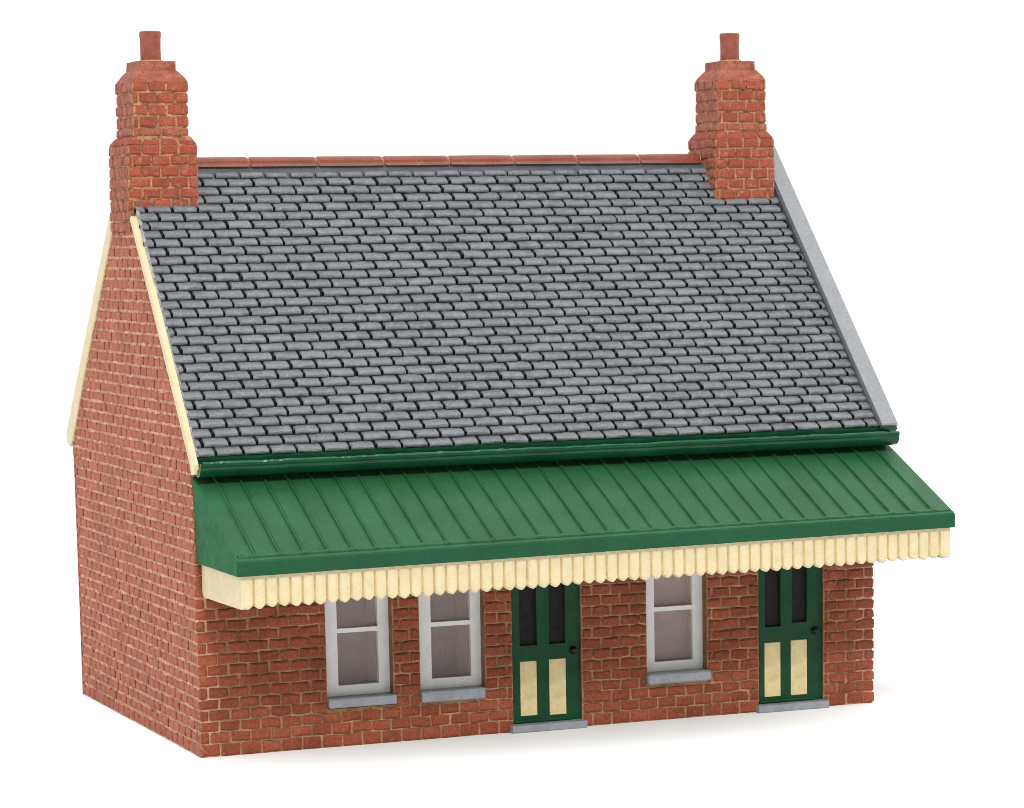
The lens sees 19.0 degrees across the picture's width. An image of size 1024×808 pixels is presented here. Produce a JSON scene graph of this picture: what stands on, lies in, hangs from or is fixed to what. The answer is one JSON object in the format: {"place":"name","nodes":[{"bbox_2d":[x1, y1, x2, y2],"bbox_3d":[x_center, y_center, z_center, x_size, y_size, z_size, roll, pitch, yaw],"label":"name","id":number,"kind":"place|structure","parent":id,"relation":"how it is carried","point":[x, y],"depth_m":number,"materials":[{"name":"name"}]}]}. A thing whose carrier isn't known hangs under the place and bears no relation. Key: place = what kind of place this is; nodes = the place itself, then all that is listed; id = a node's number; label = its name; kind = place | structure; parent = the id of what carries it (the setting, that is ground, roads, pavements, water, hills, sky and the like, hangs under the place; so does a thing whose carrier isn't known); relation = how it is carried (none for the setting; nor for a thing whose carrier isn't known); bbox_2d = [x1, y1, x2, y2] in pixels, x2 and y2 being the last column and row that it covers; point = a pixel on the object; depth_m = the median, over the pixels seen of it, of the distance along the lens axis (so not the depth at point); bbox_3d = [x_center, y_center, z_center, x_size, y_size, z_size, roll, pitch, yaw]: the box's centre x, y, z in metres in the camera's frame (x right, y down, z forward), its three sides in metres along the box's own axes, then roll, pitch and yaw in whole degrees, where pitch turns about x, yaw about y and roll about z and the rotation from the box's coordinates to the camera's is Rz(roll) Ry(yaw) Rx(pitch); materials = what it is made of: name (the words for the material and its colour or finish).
{"place":"outdoors","nodes":[
{"label":"outdoors","id":0,"kind":"place"},
{"bbox_2d":[66,31,954,757],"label":"model house","id":1,"kind":"structure","parent":0,"point":[380,449],"depth_m":0.59,"materials":[{"name":"brick"}]},
{"bbox_2d":[325,595,396,708],"bbox_3d":[-0.030,0.044,0.574,0.014,0.024,0.010,-2,3,-22],"label":"window","id":2,"kind":"structure","parent":1,"relation":"in","point":[357,632],"depth_m":0.57,"materials":[{"name":"white"}]},
{"bbox_2d":[418,589,484,702],"bbox_3d":[-0.013,0.043,0.581,0.013,0.024,0.011,-2,3,-22],"label":"window","id":3,"kind":"structure","parent":1,"relation":"in","point":[449,624],"depth_m":0.58,"materials":[{"name":"white"}]},
{"bbox_2d":[511,582,580,723],"bbox_3d":[0.006,0.046,0.585,0.014,0.030,0.002,-2,3,-22],"label":"door","id":4,"kind":"structure","parent":1,"relation":"in","point":[545,621],"depth_m":0.59,"materials":[{"name":"green paint"}]},
{"bbox_2d":[646,573,710,684],"bbox_3d":[0.031,0.042,0.596,0.013,0.024,0.007,-2,3,-22],"label":"window","id":5,"kind":"structure","parent":1,"relation":"in","point":[673,604],"depth_m":0.60,"materials":[{"name":"white"}]},
{"bbox_2d":[758,565,821,703],"bbox_3d":[0.055,0.044,0.605,0.015,0.030,0.002,-2,3,-22],"label":"door","id":6,"kind":"structure","parent":1,"relation":"in","point":[789,601],"depth_m":0.60,"materials":[{"name":"green paint"}]},
{"bbox_2d":[0,265,1023,807],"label":"ground","id":7,"kind":"structure","parent":0,"point":[936,721],"depth_m":0.63,"materials":[{"name":"white"}]}
]}

